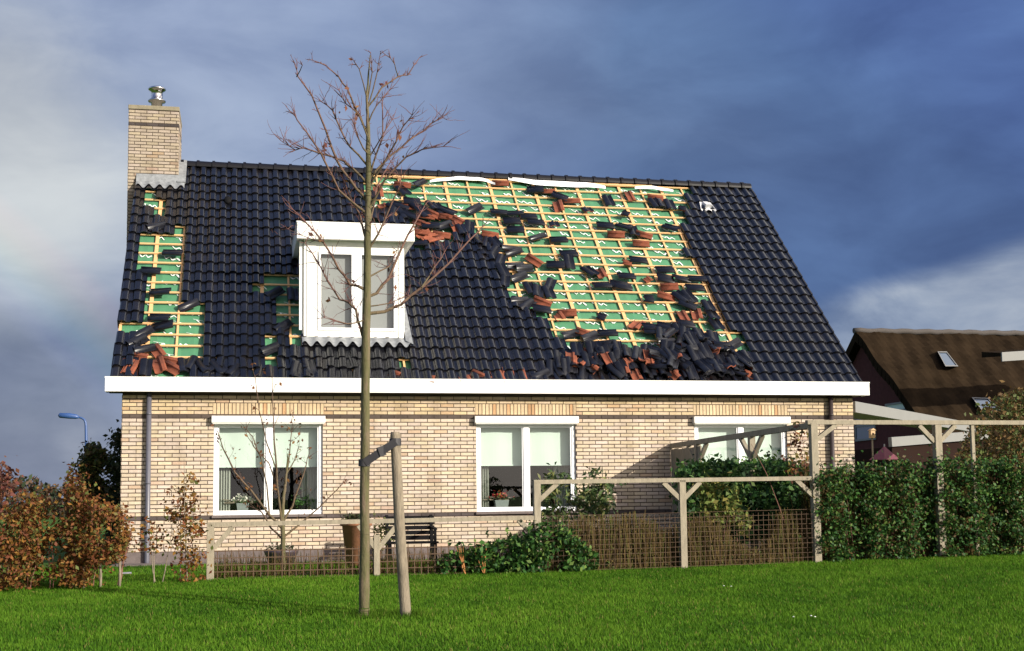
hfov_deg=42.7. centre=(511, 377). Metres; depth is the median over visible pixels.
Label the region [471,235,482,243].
loose pantile
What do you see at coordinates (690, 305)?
loose pantile
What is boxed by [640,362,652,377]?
loose pantile
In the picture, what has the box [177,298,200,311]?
loose pantile
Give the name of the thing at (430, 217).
loose pantile
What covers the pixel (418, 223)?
loose pantile
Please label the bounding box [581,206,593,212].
loose pantile
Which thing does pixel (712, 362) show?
loose pantile
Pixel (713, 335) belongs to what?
loose pantile
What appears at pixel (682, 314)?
loose pantile
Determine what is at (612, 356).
loose pantile
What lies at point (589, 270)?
loose pantile
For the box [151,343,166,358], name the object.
loose pantile
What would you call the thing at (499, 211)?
loose pantile
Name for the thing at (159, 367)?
loose pantile
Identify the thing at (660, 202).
loose pantile
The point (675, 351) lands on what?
loose pantile
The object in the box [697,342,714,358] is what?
loose pantile
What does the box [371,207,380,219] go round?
loose pantile
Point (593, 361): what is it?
loose pantile
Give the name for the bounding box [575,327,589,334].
loose pantile
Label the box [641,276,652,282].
loose pantile
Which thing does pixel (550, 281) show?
loose pantile
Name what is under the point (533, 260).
loose pantile
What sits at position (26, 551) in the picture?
beech hedge
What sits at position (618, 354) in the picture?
loose pantile
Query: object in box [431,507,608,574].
ivy bush
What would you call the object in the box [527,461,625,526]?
rhododendron
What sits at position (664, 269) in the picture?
loose pantile
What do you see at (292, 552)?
dark planter
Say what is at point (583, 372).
loose pantile
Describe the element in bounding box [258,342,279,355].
loose pantile
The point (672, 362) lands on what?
loose pantile
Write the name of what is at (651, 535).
brushwood
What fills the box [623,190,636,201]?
loose pantile
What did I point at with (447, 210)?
loose pantile
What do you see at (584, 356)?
loose pantile
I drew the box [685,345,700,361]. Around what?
loose pantile
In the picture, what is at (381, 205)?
loose pantile
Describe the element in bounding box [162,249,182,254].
loose pantile
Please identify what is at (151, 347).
loose pantile
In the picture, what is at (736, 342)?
loose pantile
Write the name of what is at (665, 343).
loose pantile
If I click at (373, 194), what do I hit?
loose pantile
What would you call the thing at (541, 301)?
loose pantile
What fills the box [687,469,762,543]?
climbing vine
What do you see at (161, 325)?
loose pantile
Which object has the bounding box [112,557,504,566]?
path
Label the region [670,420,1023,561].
pergola
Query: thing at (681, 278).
loose pantile
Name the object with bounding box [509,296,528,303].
loose pantile
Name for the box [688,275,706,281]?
loose pantile
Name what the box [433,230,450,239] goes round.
loose pantile
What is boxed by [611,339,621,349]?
loose pantile
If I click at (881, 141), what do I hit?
sky
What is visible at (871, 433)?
bird house
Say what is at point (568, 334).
loose pantile
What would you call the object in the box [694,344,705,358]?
loose pantile
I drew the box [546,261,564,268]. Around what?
loose pantile
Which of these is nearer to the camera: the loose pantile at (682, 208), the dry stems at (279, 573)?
the dry stems at (279, 573)
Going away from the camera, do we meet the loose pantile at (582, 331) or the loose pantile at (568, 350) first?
the loose pantile at (568, 350)
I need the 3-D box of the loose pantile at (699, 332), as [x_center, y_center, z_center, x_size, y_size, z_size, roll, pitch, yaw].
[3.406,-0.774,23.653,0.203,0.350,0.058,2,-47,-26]
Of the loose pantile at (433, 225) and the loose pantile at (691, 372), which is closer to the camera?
the loose pantile at (691, 372)
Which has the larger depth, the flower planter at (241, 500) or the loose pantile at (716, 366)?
the loose pantile at (716, 366)
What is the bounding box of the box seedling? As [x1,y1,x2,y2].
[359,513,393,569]
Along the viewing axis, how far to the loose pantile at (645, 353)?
22.80 m
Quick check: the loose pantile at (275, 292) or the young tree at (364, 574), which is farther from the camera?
the loose pantile at (275, 292)
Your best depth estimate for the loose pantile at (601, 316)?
23.73 m
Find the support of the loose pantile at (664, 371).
on the brick house at (471, 444)
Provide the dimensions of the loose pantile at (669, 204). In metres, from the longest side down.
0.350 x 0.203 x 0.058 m
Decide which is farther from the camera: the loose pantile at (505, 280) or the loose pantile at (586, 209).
the loose pantile at (586, 209)
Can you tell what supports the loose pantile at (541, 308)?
on the brick house at (471, 444)
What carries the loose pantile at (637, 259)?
on the brick house at (471, 444)
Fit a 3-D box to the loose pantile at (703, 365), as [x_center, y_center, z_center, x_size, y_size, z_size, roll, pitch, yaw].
[3.342,-0.213,22.805,0.203,0.058,0.350,-27,44,-15]
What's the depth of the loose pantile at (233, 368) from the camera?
21.16 m
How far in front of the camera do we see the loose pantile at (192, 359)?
21.19 m
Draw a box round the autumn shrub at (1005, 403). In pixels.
[945,380,1023,470]
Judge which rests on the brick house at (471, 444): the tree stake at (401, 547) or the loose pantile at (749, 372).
the loose pantile at (749, 372)
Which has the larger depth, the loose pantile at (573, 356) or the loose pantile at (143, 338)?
the loose pantile at (573, 356)
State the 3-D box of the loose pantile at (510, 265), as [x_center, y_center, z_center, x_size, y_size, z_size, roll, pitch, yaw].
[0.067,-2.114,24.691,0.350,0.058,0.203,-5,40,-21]
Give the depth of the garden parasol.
31.95 m
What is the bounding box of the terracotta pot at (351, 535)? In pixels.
[339,510,371,565]
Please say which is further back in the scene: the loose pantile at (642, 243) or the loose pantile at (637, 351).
the loose pantile at (642, 243)
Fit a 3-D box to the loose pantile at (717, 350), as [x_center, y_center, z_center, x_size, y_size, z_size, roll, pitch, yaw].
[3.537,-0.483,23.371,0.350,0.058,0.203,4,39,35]
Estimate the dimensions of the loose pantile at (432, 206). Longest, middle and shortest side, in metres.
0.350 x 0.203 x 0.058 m
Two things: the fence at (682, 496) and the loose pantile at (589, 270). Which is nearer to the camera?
the fence at (682, 496)
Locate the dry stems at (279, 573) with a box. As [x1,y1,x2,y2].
[214,548,527,577]
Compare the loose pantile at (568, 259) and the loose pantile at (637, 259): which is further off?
the loose pantile at (637, 259)
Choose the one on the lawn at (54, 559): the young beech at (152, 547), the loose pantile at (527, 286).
the young beech at (152, 547)
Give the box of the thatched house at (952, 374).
[845,328,1023,479]
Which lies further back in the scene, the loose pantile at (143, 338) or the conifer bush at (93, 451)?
the conifer bush at (93, 451)
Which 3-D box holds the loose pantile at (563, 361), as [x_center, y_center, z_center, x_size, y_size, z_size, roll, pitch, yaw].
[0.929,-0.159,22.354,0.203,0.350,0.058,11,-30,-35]
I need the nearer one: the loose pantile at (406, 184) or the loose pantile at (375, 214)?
the loose pantile at (375, 214)
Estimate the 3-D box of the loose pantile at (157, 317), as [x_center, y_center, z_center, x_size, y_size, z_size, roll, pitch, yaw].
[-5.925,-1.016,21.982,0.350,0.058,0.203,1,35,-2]
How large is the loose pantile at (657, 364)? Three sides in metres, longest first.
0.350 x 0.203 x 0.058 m
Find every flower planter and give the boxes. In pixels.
[223,493,259,510]
[483,490,515,506]
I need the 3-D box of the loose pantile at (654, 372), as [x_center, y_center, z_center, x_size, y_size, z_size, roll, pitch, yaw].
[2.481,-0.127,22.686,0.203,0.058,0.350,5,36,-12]
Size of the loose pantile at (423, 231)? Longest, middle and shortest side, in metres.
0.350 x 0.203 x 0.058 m
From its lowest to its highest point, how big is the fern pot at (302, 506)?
0.413 m
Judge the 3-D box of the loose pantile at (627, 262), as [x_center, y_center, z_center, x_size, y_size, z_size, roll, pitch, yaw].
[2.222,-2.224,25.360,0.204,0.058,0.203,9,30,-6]
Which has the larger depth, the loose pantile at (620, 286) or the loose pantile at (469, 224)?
the loose pantile at (469, 224)
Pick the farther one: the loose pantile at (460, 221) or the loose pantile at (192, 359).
the loose pantile at (460, 221)
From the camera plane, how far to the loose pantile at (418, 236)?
25.14 m
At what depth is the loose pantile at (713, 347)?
23.33 m
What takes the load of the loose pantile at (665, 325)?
on the brick house at (471, 444)
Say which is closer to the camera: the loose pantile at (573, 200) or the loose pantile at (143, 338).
the loose pantile at (143, 338)
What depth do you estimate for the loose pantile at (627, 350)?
22.84 m
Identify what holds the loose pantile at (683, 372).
on the brick house at (471, 444)
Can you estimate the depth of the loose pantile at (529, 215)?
26.13 m
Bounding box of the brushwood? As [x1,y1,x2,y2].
[541,507,811,570]
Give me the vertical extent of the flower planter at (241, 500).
0.331 m
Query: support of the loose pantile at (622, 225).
on the brick house at (471, 444)
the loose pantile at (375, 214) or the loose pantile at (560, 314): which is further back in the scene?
the loose pantile at (375, 214)
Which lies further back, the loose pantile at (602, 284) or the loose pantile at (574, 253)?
the loose pantile at (574, 253)
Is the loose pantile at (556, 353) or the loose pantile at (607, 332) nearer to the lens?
the loose pantile at (556, 353)
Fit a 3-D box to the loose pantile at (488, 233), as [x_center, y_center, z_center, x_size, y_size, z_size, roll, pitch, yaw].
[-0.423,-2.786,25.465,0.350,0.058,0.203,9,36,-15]
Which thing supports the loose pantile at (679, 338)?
on the loose pantile
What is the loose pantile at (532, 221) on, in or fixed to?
on the brick house at (471, 444)
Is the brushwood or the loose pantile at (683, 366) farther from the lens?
the loose pantile at (683, 366)
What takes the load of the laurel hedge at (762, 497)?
on the lawn at (54, 559)
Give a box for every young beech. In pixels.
[137,516,174,582]
[155,471,212,582]
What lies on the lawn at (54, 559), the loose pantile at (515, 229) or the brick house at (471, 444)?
the brick house at (471, 444)
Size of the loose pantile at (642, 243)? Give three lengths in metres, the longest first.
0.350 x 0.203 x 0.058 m
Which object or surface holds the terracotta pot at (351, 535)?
on the lawn at (54, 559)
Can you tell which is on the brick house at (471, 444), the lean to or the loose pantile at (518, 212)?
the loose pantile at (518, 212)
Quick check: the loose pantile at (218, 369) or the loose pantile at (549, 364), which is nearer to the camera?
the loose pantile at (218, 369)
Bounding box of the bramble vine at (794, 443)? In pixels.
[751,421,809,526]
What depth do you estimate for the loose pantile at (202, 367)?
21.10 m
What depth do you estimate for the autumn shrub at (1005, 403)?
20.39 m
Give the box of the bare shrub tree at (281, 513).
[204,363,351,569]
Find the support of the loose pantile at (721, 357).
on the brick house at (471, 444)
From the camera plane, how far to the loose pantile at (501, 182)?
27.09 m
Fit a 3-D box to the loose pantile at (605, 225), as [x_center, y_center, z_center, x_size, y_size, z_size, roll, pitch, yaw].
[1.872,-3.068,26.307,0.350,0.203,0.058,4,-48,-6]
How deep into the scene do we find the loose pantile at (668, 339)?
23.34 m
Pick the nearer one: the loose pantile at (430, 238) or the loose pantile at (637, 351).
the loose pantile at (637, 351)
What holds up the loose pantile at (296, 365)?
on the brick house at (471, 444)
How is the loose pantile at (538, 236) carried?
on the brick house at (471, 444)
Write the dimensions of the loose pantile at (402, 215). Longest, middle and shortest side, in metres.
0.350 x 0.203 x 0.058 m
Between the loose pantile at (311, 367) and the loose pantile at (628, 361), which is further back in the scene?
the loose pantile at (628, 361)
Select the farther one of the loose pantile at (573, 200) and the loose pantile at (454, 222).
the loose pantile at (573, 200)
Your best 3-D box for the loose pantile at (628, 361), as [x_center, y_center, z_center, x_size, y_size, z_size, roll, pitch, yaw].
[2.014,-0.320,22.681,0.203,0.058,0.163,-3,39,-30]
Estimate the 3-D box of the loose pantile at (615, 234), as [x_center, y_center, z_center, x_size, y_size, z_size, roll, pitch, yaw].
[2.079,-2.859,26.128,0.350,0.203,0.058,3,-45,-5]
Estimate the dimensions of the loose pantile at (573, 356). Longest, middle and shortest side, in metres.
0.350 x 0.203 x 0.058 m
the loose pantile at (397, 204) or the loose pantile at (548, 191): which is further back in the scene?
the loose pantile at (548, 191)
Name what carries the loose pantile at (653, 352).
on the loose pantile
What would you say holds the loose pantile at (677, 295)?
on the brick house at (471, 444)
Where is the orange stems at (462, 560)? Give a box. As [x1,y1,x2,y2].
[456,548,465,573]
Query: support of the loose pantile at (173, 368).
on the brick house at (471, 444)
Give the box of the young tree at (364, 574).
[267,50,489,615]
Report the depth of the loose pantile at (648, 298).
24.38 m
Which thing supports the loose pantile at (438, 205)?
on the brick house at (471, 444)
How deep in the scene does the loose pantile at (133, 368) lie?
20.89 m
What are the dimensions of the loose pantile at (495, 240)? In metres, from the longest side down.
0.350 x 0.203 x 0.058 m
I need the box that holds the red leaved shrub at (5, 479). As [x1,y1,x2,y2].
[0,455,24,573]
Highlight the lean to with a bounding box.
[854,430,988,481]
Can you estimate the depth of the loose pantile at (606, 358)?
22.61 m
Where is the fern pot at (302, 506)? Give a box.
[291,488,313,509]
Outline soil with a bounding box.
[248,569,463,576]
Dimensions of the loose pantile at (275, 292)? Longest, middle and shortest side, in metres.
0.350 x 0.203 x 0.058 m
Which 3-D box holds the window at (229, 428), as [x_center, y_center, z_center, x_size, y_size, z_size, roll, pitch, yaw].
[-3.978,1.457,21.377,1.811,1.637,0.530,0,-5,-12]
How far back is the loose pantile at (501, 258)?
24.78 m
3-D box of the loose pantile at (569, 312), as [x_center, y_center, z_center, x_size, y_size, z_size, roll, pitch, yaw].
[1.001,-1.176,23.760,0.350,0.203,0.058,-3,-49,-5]
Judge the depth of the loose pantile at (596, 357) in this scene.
22.61 m
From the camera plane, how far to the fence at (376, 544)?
16.59 m
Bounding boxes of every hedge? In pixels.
[0,458,143,592]
[0,474,105,517]
[668,444,825,551]
[788,444,1023,561]
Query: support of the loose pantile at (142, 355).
on the brick house at (471, 444)
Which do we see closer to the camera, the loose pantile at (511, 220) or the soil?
the soil
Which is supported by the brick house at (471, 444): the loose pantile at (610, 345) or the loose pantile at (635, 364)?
the loose pantile at (610, 345)
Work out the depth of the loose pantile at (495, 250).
24.98 m
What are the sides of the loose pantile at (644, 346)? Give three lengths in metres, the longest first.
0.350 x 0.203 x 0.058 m
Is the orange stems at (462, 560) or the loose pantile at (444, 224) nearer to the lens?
the orange stems at (462, 560)
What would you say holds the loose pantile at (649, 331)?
on the brick house at (471, 444)
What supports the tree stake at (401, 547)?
on the lawn at (54, 559)
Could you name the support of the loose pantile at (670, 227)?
on the brick house at (471, 444)
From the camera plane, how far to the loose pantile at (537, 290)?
24.11 m
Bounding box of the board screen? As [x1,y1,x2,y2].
[671,446,701,537]
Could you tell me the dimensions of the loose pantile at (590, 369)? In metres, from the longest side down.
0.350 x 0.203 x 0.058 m
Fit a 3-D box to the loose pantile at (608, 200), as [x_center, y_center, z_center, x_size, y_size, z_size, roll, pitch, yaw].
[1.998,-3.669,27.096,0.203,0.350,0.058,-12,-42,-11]
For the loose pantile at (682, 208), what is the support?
on the brick house at (471, 444)
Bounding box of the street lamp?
[58,413,87,444]
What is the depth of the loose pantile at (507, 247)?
25.13 m
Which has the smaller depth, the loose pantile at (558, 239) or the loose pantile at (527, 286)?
the loose pantile at (527, 286)
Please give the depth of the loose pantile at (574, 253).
25.27 m
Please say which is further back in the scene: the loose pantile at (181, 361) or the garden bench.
the loose pantile at (181, 361)
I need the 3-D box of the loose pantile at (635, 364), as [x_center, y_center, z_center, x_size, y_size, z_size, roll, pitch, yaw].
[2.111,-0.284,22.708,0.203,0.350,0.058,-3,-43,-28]
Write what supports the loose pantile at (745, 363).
on the brick house at (471, 444)
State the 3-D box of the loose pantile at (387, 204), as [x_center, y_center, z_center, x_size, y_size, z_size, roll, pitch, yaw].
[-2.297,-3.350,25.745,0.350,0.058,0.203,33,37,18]
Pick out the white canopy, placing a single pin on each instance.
(863, 411)
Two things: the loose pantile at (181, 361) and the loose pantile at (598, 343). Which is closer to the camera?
the loose pantile at (181, 361)
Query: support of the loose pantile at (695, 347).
on the brick house at (471, 444)
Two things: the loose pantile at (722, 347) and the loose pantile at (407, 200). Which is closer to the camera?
the loose pantile at (722, 347)
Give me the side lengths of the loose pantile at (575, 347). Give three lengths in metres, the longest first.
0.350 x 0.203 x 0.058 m
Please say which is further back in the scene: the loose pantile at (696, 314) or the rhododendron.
the loose pantile at (696, 314)
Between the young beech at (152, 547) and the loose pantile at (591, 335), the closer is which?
the young beech at (152, 547)
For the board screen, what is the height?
1.827 m
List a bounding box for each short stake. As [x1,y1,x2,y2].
[99,563,101,586]
[118,557,120,586]
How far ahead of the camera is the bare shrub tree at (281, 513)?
18.04 m
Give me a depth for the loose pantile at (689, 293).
24.69 m
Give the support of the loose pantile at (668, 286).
on the brick house at (471, 444)
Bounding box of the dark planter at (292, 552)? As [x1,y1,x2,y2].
[264,542,298,565]
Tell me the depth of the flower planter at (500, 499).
22.17 m
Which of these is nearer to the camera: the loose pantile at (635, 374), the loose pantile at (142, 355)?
the loose pantile at (142, 355)
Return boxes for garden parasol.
[869,444,897,472]
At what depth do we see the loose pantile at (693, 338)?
23.51 m
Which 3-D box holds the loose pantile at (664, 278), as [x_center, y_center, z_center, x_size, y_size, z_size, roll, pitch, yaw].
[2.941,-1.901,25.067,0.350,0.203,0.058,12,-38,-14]
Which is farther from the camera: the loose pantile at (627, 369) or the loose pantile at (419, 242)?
the loose pantile at (419, 242)
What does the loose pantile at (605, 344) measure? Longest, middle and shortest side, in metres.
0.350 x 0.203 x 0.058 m
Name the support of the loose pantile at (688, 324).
on the brick house at (471, 444)
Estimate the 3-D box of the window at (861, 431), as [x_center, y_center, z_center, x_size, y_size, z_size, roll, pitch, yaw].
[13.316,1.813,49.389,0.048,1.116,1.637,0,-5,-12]
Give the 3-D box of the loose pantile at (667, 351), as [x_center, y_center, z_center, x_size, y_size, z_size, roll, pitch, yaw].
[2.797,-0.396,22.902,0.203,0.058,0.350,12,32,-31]
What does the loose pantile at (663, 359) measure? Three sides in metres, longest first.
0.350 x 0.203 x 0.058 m
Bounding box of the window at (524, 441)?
[474,416,578,514]
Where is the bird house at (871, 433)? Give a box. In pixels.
[868,428,874,464]
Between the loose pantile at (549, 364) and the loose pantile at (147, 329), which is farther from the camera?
the loose pantile at (549, 364)
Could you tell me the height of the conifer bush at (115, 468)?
2.624 m
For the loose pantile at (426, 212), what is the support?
on the brick house at (471, 444)
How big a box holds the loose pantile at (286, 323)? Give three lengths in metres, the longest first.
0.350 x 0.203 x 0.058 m
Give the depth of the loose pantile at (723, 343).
23.46 m
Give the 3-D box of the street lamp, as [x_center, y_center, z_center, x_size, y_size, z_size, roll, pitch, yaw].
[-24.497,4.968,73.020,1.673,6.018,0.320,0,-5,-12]
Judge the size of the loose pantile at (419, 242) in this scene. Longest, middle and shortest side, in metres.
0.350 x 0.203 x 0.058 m
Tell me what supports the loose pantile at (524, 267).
on the brick house at (471, 444)
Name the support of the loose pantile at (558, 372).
on the brick house at (471, 444)
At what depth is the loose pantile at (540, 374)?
22.15 m
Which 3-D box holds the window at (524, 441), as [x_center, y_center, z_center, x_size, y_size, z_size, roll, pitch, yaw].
[0.215,1.489,22.252,1.790,1.637,0.530,0,-5,-12]
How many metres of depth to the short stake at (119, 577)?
15.54 m
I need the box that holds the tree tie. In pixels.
[358,438,400,466]
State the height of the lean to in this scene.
2.868 m
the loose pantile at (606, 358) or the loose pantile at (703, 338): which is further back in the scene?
the loose pantile at (703, 338)
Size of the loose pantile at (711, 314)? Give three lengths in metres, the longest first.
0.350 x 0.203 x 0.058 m
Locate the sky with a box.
[0,0,1023,501]
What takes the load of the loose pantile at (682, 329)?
on the loose pantile
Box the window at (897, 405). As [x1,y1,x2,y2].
[885,402,906,410]
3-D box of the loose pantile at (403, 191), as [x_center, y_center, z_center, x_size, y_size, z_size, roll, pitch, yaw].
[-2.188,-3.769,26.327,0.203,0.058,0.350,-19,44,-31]
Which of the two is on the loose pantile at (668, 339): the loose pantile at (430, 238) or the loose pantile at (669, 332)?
the loose pantile at (669, 332)
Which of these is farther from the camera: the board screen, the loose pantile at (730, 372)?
the loose pantile at (730, 372)
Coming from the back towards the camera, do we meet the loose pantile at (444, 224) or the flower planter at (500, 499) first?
the loose pantile at (444, 224)
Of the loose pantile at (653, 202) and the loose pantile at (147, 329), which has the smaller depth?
the loose pantile at (147, 329)
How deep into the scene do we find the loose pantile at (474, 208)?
26.10 m
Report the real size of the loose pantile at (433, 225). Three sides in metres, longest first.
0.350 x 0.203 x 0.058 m
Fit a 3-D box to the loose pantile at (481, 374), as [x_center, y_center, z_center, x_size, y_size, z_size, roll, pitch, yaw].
[-0.533,-0.024,21.937,0.350,0.058,0.203,23,39,14]
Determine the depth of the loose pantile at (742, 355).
23.32 m
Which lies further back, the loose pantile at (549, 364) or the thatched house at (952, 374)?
the thatched house at (952, 374)
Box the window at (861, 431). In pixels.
[854,419,875,441]
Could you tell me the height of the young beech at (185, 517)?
1.727 m
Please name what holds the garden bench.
on the lawn at (54, 559)
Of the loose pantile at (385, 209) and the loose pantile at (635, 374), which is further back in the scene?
the loose pantile at (385, 209)
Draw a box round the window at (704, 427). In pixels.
[692,417,790,493]
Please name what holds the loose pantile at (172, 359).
on the brick house at (471, 444)
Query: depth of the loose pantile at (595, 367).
22.38 m
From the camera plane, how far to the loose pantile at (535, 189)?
27.00 m
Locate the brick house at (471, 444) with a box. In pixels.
[105,86,869,563]
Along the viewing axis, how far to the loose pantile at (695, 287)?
24.90 m
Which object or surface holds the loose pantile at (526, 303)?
on the brick house at (471, 444)
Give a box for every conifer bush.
[67,439,116,533]
[95,419,121,553]
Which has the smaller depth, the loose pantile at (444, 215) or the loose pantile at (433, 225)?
the loose pantile at (433, 225)
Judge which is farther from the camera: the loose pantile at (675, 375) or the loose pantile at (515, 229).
the loose pantile at (515, 229)
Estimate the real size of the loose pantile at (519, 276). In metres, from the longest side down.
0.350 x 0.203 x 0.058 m
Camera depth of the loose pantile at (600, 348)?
22.73 m
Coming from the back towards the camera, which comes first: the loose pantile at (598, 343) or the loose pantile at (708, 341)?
the loose pantile at (708, 341)
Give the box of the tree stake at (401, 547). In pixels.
[390,432,410,617]
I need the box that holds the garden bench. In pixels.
[383,514,438,562]
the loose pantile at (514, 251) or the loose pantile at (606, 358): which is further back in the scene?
the loose pantile at (514, 251)
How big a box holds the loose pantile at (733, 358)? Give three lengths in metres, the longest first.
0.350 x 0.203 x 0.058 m
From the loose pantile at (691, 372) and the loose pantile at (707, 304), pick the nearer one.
the loose pantile at (691, 372)
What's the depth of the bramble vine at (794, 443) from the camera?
18.41 m
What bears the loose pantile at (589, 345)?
on the brick house at (471, 444)
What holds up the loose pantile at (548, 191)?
on the brick house at (471, 444)
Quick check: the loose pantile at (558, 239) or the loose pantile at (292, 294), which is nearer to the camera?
the loose pantile at (292, 294)
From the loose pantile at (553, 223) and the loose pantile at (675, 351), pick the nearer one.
the loose pantile at (675, 351)
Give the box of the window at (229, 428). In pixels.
[212,416,324,517]
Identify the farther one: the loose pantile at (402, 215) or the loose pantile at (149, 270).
the loose pantile at (402, 215)
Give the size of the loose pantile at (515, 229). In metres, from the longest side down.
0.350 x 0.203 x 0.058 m
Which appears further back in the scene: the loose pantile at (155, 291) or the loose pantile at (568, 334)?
the loose pantile at (568, 334)
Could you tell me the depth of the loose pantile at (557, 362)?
22.39 m
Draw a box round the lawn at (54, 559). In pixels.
[0,503,1023,650]
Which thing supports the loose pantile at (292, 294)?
on the brick house at (471, 444)
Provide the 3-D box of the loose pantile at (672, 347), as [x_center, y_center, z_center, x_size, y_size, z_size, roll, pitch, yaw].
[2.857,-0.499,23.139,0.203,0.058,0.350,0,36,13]
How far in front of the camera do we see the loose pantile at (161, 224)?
24.10 m
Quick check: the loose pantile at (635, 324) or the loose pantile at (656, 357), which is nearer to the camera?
the loose pantile at (656, 357)
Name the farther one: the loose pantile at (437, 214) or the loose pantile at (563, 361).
the loose pantile at (437, 214)
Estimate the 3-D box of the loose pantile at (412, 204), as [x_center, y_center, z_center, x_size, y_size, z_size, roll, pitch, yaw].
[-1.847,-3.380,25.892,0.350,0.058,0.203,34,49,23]
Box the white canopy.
[852,401,981,433]
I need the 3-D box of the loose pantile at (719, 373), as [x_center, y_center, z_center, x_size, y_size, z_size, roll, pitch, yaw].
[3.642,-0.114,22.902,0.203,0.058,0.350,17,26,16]
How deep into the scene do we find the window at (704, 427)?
23.02 m
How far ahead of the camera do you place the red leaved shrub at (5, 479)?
17.40 m
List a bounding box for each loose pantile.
[120,360,139,373]
[125,333,149,345]
[125,352,148,359]
[132,343,157,353]
[134,324,154,335]
[138,358,152,376]
[140,266,161,274]
[145,221,165,230]
[147,313,170,320]
[149,287,170,294]
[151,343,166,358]
[152,319,173,330]
[152,356,167,373]
[155,354,177,365]
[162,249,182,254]
[165,360,179,375]
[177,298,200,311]
[177,357,188,372]
[185,355,202,368]
[195,360,214,372]
[209,360,227,373]
[225,362,239,376]
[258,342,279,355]
[263,286,285,299]
[272,318,294,329]
[286,287,298,300]
[289,360,302,377]
[301,359,316,373]
[371,190,380,199]
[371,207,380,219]
[372,185,383,196]
[376,202,385,207]
[379,206,389,215]
[385,201,398,211]
[388,206,398,219]
[392,200,409,210]
[393,181,410,188]
[394,185,411,195]
[398,207,409,218]
[401,211,420,219]
[403,197,420,203]
[409,202,427,210]
[410,219,430,226]
[411,178,428,186]
[413,240,427,244]
[414,206,431,216]
[415,228,428,234]
[416,228,435,239]
[418,214,435,219]
[422,222,439,228]
[423,234,443,242]
[425,200,437,209]
[427,208,442,220]
[432,202,443,212]
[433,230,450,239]
[436,220,453,230]
[438,205,457,215]
[439,213,456,220]
[446,215,464,224]
[449,220,457,231]
[455,224,468,234]
[464,219,474,232]
[466,202,484,214]
[469,369,491,382]
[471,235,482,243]
[479,246,490,254]
[481,230,499,238]
[481,236,492,246]
[486,245,501,257]
[488,235,503,247]
[490,208,507,214]
[492,180,508,185]
[495,253,507,263]
[495,263,510,275]
[500,244,517,250]
[500,274,509,286]
[502,217,520,224]
[503,246,523,256]
[505,262,523,269]
[506,226,524,232]
[507,210,523,214]
[509,271,529,282]
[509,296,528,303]
[515,264,533,272]
[517,298,537,309]
[519,213,537,218]
[522,281,532,293]
[523,253,543,267]
[527,186,543,192]
[527,218,544,225]
[528,232,547,240]
[529,368,552,379]
[532,283,543,297]
[532,303,551,313]
[533,295,552,306]
[539,189,554,193]
[541,285,556,298]
[544,277,557,290]
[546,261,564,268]
[546,359,553,375]
[548,220,559,226]
[549,236,567,242]
[551,190,568,200]
[552,199,564,212]
[553,311,565,320]
[553,349,562,361]
[553,362,568,375]
[555,356,561,367]
[557,309,576,316]
[559,250,578,256]
[559,348,579,357]
[560,329,580,338]
[560,358,566,376]
[563,198,580,202]
[563,254,575,269]
[564,356,577,373]
[565,351,576,366]
[569,341,582,356]
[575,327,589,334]
[578,364,589,379]
[579,330,600,340]
[580,265,599,276]
[580,351,592,366]
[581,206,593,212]
[584,341,599,357]
[585,365,602,372]
[588,356,603,365]
[591,340,607,353]
[591,364,598,373]
[592,282,611,287]
[593,352,605,368]
[594,339,612,348]
[595,267,607,278]
[596,221,613,228]
[596,312,606,320]
[597,329,617,336]
[597,346,608,363]
[600,352,611,364]
[601,194,615,206]
[602,342,612,351]
[606,362,624,379]
[607,230,624,237]
[608,352,616,361]
[610,279,628,289]
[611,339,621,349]
[613,350,623,359]
[613,358,630,376]
[614,222,633,229]
[614,280,632,290]
[617,272,635,279]
[620,210,630,216]
[621,344,632,356]
[621,356,634,362]
[622,259,631,265]
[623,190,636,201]
[624,358,630,372]
[625,354,641,368]
[627,224,639,235]
[628,319,645,329]
[629,256,647,263]
[629,368,642,379]
[631,345,642,360]
[632,239,649,246]
[635,229,652,239]
[640,344,651,358]
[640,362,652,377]
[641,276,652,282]
[641,322,656,329]
[642,328,655,333]
[642,349,654,364]
[643,294,653,302]
[647,194,663,201]
[647,197,662,207]
[647,348,662,356]
[647,360,666,368]
[648,352,660,359]
[649,369,662,377]
[655,266,674,272]
[655,326,666,339]
[656,198,666,208]
[656,272,674,282]
[657,290,674,301]
[657,321,671,329]
[657,338,675,344]
[658,347,677,359]
[658,367,671,376]
[659,283,679,290]
[660,339,671,347]
[660,355,669,365]
[661,223,680,231]
[662,327,678,337]
[663,198,676,209]
[663,347,680,361]
[666,355,679,368]
[666,370,680,380]
[669,343,679,349]
[670,322,682,334]
[670,348,690,361]
[671,289,690,301]
[672,274,690,282]
[672,341,686,350]
[675,310,690,320]
[676,319,695,327]
[676,335,686,343]
[678,205,686,210]
[678,300,697,310]
[678,357,692,370]
[679,326,689,341]
[679,368,686,377]
[680,289,698,302]
[680,344,698,353]
[683,333,693,344]
[684,331,699,343]
[684,363,699,379]
[685,284,704,291]
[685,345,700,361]
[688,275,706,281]
[690,308,702,319]
[692,327,703,340]
[693,358,714,372]
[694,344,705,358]
[697,336,708,339]
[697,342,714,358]
[700,299,716,310]
[701,332,716,344]
[703,309,720,319]
[706,330,719,341]
[706,357,723,368]
[707,318,724,330]
[708,343,716,350]
[709,344,723,349]
[710,358,726,372]
[711,347,720,353]
[712,341,731,345]
[713,352,726,362]
[714,371,724,376]
[721,368,734,374]
[722,362,735,368]
[723,341,733,350]
[725,357,743,370]
[726,354,743,366]
[727,337,743,350]
[727,369,748,375]
[731,350,751,363]
[736,356,752,369]
[745,369,752,378]
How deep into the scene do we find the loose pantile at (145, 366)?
20.90 m
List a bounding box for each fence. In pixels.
[206,516,533,579]
[533,476,813,571]

